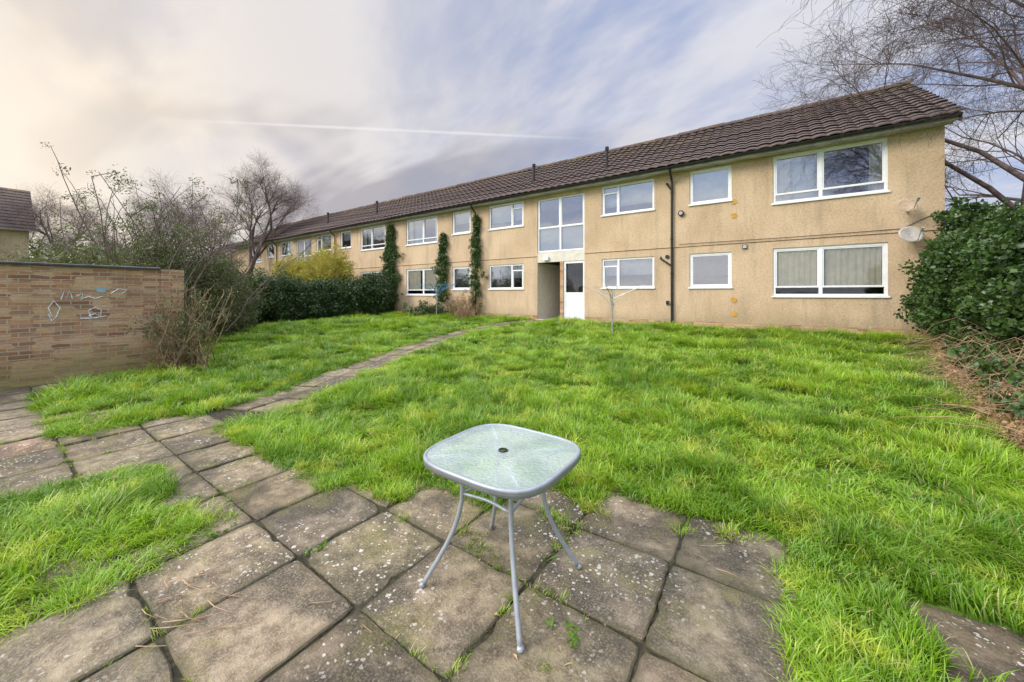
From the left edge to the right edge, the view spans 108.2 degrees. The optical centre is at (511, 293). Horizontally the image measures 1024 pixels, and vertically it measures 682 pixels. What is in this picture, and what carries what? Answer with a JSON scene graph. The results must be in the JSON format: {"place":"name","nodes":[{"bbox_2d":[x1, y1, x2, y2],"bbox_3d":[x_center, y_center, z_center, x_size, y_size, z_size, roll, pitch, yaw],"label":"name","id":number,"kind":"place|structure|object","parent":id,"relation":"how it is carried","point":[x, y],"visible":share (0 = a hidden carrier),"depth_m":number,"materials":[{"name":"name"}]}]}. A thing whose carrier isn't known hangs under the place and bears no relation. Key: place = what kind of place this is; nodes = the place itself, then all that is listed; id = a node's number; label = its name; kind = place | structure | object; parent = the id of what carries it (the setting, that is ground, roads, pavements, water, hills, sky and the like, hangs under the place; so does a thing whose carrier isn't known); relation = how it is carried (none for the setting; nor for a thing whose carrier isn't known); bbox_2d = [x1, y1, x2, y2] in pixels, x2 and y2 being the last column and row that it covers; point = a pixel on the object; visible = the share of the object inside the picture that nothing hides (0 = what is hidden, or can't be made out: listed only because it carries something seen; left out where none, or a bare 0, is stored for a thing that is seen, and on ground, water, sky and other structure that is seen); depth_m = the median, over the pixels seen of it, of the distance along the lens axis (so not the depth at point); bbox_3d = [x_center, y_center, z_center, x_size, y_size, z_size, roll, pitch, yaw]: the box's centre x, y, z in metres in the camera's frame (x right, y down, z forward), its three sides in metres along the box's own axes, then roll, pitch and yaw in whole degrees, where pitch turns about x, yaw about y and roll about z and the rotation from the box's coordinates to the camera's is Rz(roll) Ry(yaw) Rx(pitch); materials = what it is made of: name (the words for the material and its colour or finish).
{"place":"outdoors","nodes":[
{"label":"outdoors","id":0,"kind":"place"},
{"bbox_2d":[0,261,157,267],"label":"coping trim","id":1,"kind":"structure","parent":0,"point":[76,264],"depth_m":6.64,"materials":[{"name":"grey concrete"}]},
{"bbox_2d":[222,320,543,412],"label":"garden path","id":2,"kind":"structure","parent":0,"point":[326,379],"depth_m":6.51,"materials":[{"name":"concrete"}]},
{"bbox_2d":[0,371,1023,681],"bbox_3d":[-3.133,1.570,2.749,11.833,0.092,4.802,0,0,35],"label":"patio paving","id":3,"kind":"structure","parent":0,"point":[706,626],"depth_m":1.90,"materials":[{"name":"concrete"}]},
{"bbox_2d":[123,272,238,371],"bbox_3d":[-6.749,0.548,7.612,2.350,2.023,1.739,0,0,35],"label":"pruned shrub","id":4,"kind":"object","parent":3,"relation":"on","point":[190,354],"visible":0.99,"depth_m":7.37,"materials":[{"name":"brown plant"}]},
{"bbox_2d":[0,386,796,681],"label":"weeds","id":5,"kind":"object","parent":3,"relation":"on","point":[564,527],"visible":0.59,"depth_m":2.38,"materials":[{"name":"green plant"}]},
{"bbox_2d":[419,424,581,653],"bbox_3d":[-0.048,1.194,2.010,0.746,0.698,0.702,0,0,35],"label":"garden table","id":6,"kind":"object","parent":3,"relation":"on","point":[525,464],"visible":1,"depth_m":1.90,"materials":[{"name":"metal"}]},
{"bbox_2d":[71,371,1009,679],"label":"leaf litter","id":7,"kind":"object","parent":3,"relation":"on","point":[323,601],"visible":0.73,"depth_m":1.87,"materials":[{"name":"brown plant"}]},
{"bbox_2d":[206,521,1023,647],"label":"broadleaf weeds","id":8,"kind":"object","parent":3,"relation":"on","point":[574,637],"visible":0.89,"depth_m":1.77,"materials":[{"name":"green plant"}]},
{"bbox_2d":[0,0,1023,264],"label":"sky","id":9,"kind":"structure","parent":0,"point":[362,102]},
{"bbox_2d":[0,310,1023,681],"bbox_3d":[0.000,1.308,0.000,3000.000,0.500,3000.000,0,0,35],"label":"ground","id":10,"kind":"structure","parent":0,"point":[876,490],"depth_m":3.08,"materials":[{"name":"green plant"}]},
{"bbox_2d":[0,229,28,260],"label":"walls","id":11,"kind":"structure","parent":10,"relation":"on","point":[11,241],"depth_m":22.07,"materials":[{"name":"beige paint"}]},
{"bbox_2d":[0,187,35,231],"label":"roof","id":12,"kind":"structure","parent":11,"relation":"on","point":[6,194],"depth_m":23.29,"materials":[{"name":"tile"}]},
{"bbox_2d":[7,192,120,257],"bbox_3d":[-27.936,-2.509,23.730,5.344,8.184,6.055,0,0,-16],"label":"bare tree","id":13,"kind":"object","parent":10,"relation":"on","point":[72,238],"visible":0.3,"depth_m":23.28,"materials":[{"name":"brown plant"}]},
{"bbox_2d":[0,233,150,265],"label":"evergreen shrub","id":14,"kind":"object","parent":10,"relation":"on","point":[38,255],"visible":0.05,"depth_m":8.19,"materials":[{"name":"green plant"}]},
{"bbox_2d":[0,184,158,260],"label":"bare tree","id":15,"kind":"object","parent":10,"relation":"on","point":[40,212],"visible":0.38,"depth_m":23.96,"materials":[{"name":"plant"}]},
{"bbox_2d":[0,264,183,389],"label":"brickwork","id":16,"kind":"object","parent":10,"relation":"on","point":[38,346],"visible":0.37,"depth_m":6.66,"materials":[{"name":"brick"}]},
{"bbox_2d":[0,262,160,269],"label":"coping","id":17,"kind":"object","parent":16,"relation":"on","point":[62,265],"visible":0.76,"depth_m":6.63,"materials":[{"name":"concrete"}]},
{"bbox_2d":[48,288,126,320],"bbox_3d":[-7.748,0.189,6.801,0.018,0.578,0.977,0,0,35],"label":"graffiti","id":18,"kind":"object","parent":16,"relation":"attached to","point":[101,289],"visible":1,"depth_m":6.79,"materials":[{"name":"paint"}]},
{"bbox_2d":[84,191,267,272],"bbox_3d":[-20.522,-2.531,22.782,8.629,8.266,8.276,0,0,35],"label":"bare tree","id":19,"kind":"object","parent":10,"relation":"on","point":[181,212],"visible":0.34,"depth_m":22.37,"materials":[{"name":"plant"}]},
{"bbox_2d":[28,141,330,340],"bbox_3d":[-9.012,-0.793,11.093,6.267,5.920,6.701,0,0,35],"label":"evergreen shrub","id":20,"kind":"object","parent":10,"relation":"on","point":[139,231],"depth_m":10.48,"materials":[{"name":"plant"}]},
{"bbox_2d":[190,241,241,270],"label":"distant house","id":21,"kind":"structure","parent":10,"relation":"on","point":[235,257],"depth_m":37.21,"materials":[{"name":"tile"}]},
{"bbox_2d":[112,150,324,273],"bbox_3d":[-19.251,-4.527,28.685,13.939,11.453,14.041,0,0,-14],"label":"bare tree","id":22,"kind":"object","parent":10,"relation":"on","point":[272,200],"visible":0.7,"depth_m":27.62,"materials":[{"name":"plant"}]},
{"bbox_2d":[196,255,274,332],"bbox_3d":[-10.939,0.536,13.780,2.969,3.928,4.442,0,0,-21],"label":"evergreen shrub","id":23,"kind":"object","parent":10,"relation":"on","point":[250,291],"visible":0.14,"depth_m":13.82,"materials":[{"name":"green plant"}]},
{"bbox_2d":[231,263,395,323],"bbox_3d":[-10.188,0.220,17.415,9.222,3.170,2.873,0,0,-26],"label":"evergreen hedge","id":24,"kind":"object","parent":10,"relation":"on","point":[293,299],"visible":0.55,"depth_m":17.31,"materials":[{"name":"green plant"}]},
{"bbox_2d":[269,239,357,283],"bbox_3d":[-11.355,-1.041,20.978,8.832,4.080,2.626,0,0,35],"label":"yellow bamboo","id":25,"kind":"object","parent":10,"relation":"on","point":[326,264],"visible":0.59,"depth_m":19.60,"materials":[{"name":"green plant"}]},
{"bbox_2d":[403,297,454,316],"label":"shrub","id":26,"kind":"object","parent":10,"relation":"on","point":[420,305],"visible":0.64,"depth_m":16.91,"materials":[{"name":"green plant"}]},
{"bbox_2d":[417,283,457,316],"bbox_3d":[-3.336,0.314,16.357,1.359,1.545,1.359,0,0,-39],"label":"rotary clothes dryer","id":27,"kind":"object","parent":10,"relation":"on","point":[436,293],"visible":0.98,"depth_m":16.34,"materials":[{"name":"metal"}]},
{"bbox_2d":[415,298,461,314],"bbox_3d":[-3.499,0.885,17.374,3.274,1.328,1.282,0,0,43],"label":"evergreen","id":28,"kind":"object","parent":10,"relation":"on","point":[428,307],"visible":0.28,"depth_m":17.20,"materials":[{"name":"green plant"}]},
{"bbox_2d":[442,289,482,318],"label":"dormant shrub","id":29,"kind":"object","parent":10,"relation":"on","point":[465,311],"visible":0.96,"depth_m":15.96,"materials":[{"name":"brown plant"}]},
{"bbox_2d":[535,250,583,319],"bbox_3d":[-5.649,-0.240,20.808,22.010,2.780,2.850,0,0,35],"label":"entrance","id":30,"kind":"object","parent":10,"relation":"on","point":[550,291],"visible":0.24,"depth_m":15.16,"materials":[{"name":"paint"}]},
{"bbox_2d":[238,125,944,329],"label":"walls","id":31,"kind":"structure","parent":10,"relation":"on","point":[911,167],"depth_m":11.21,"materials":[{"name":"beige paint"}]},
{"bbox_2d":[379,224,404,311],"bbox_3d":[-6.539,-1.372,19.923,2.117,4.797,0.490,0,0,35],"label":"climbing ivy","id":32,"kind":"object","parent":31,"relation":"attached to","point":[390,252],"visible":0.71,"depth_m":19.83,"materials":[{"name":"green plant"}]},
{"bbox_2d":[430,232,451,302],"bbox_3d":[-3.409,-1.243,17.715,1.309,3.429,0.503,0,0,35],"label":"climbing ivy","id":33,"kind":"object","parent":31,"relation":"attached to","point":[442,260],"visible":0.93,"depth_m":17.62,"materials":[{"name":"green plant"}]},
{"bbox_2d":[464,214,488,310],"bbox_3d":[-1.575,-1.366,16.447,1.204,4.379,0.492,0,0,35],"label":"climbing ivy","id":34,"kind":"object","parent":31,"relation":"attached to","point":[475,239],"visible":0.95,"depth_m":16.45,"materials":[{"name":"green plant"}]},
{"bbox_2d":[255,154,816,278],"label":"blinds","id":35,"kind":"object","parent":31,"relation":"attached to","point":[714,184],"visible":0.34,"depth_m":12.98,"materials":[{"name":"white fabric"}]},
{"bbox_2d":[252,143,883,289],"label":"curtains","id":36,"kind":"object","parent":31,"relation":"attached to","point":[854,266],"visible":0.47,"depth_m":9.87,"materials":[{"name":"fabric"}]},
{"bbox_2d":[254,137,889,318],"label":"window frames","id":37,"kind":"structure","parent":31,"relation":"attached to","point":[573,303],"depth_m":11.44,"materials":[{"name":"white plastic"}]},
{"bbox_2d":[236,115,962,248],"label":"fascia and verge","id":38,"kind":"structure","parent":31,"relation":"on","point":[880,133],"depth_m":11.42,"materials":[{"name":"paint"}]},
{"bbox_2d":[272,146,928,323],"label":"rainwater pipes","id":39,"kind":"object","parent":31,"relation":"attached to","point":[607,166],"visible":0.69,"depth_m":11.86,"materials":[{"name":"black plastic"}]},
{"bbox_2d":[244,80,957,244],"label":"roof back and ridge","id":40,"kind":"structure","parent":31,"relation":"on","point":[703,128],"depth_m":14.35,"materials":[{"name":"tile"}]},
{"bbox_2d":[329,122,724,214],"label":"ridge upstands","id":41,"kind":"object","parent":40,"relation":"on","point":[698,131],"visible":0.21,"depth_m":14.52,"materials":[{"name":"tile"}]},
{"bbox_2d":[239,85,965,244],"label":"roof front","id":42,"kind":"structure","parent":40,"relation":"attached to","point":[756,134],"depth_m":13.06,"materials":[{"name":"tile"}]},
{"bbox_2d":[241,112,962,245],"bbox_3d":[-7.141,-3.947,20.033,41.550,0.065,0.120,0,0,35],"label":"gutter","id":43,"kind":"object","parent":42,"relation":"attached to","point":[772,148],"visible":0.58,"depth_m":11.19,"materials":[{"name":"black plastic"}]},
{"bbox_2d":[269,230,935,319],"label":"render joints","id":44,"kind":"object","parent":31,"relation":"attached to","point":[687,246],"visible":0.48,"depth_m":11.91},
{"bbox_2d":[394,310,930,336],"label":"brick plinth","id":45,"kind":"structure","parent":31,"relation":"attached to","point":[744,325],"depth_m":10.89,"materials":[{"name":"beige brick"}]},
{"bbox_2d":[731,199,736,316],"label":"wall vents","id":46,"kind":"object","parent":31,"relation":"attached to","point":[733,299],"depth_m":10.95,"materials":[{"name":"orange plastic"}]},
{"bbox_2d":[896,197,920,212],"bbox_3d":[9.345,-2.075,8.627,0.536,0.327,0.432,0,0,-22],"label":"satellite dish","id":47,"kind":"object","parent":31,"relation":"attached to","point":[907,205],"visible":1,"depth_m":8.70,"materials":[{"name":"metal"}]},
{"bbox_2d":[898,226,924,241],"bbox_3d":[9.395,-1.387,8.592,0.522,0.393,0.450,0,0,-20],"label":"satellite dish","id":48,"kind":"object","parent":31,"relation":"attached to","point":[911,234],"visible":1,"depth_m":8.66,"materials":[{"name":"metal"}]},
{"bbox_2d":[583,285,643,331],"bbox_3d":[2.831,0.458,10.464,1.218,1.393,1.218,0,0,-19],"label":"rotary clothes dryer","id":49,"kind":"object","parent":10,"relation":"on","point":[612,303],"visible":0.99,"depth_m":10.44,"materials":[{"name":"metal"}]},
{"bbox_2d":[753,0,1023,210],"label":"silver birch","id":50,"kind":"object","parent":10,"relation":"on","point":[997,194],"visible":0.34,"depth_m":10.86,"materials":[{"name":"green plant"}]},
{"bbox_2d":[756,0,1023,181],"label":"silver birch","id":51,"kind":"object","parent":10,"relation":"on","point":[1013,84],"visible":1,"depth_m":6.55,"materials":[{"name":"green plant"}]},
{"bbox_2d":[872,317,1023,451],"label":"bramble undergrowth","id":52,"kind":"object","parent":10,"relation":"on","point":[992,367],"visible":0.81,"depth_m":4.59,"materials":[{"name":"brown plant"}]},
{"bbox_2d":[893,196,1023,351],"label":"ivy hedge","id":53,"kind":"object","parent":10,"relation":"on","point":[971,269],"visible":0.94,"depth_m":6.50,"materials":[{"name":"green plant"}]},
{"bbox_2d":[944,0,1023,209],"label":"silver birch","id":54,"kind":"object","parent":10,"relation":"on","point":[975,196],"visible":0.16,"depth_m":12.96,"materials":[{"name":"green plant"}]},
{"bbox_2d":[258,145,883,293],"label":"windows","id":55,"kind":"structure","parent":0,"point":[710,269],"depth_m":14.25,"materials":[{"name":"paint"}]}
]}

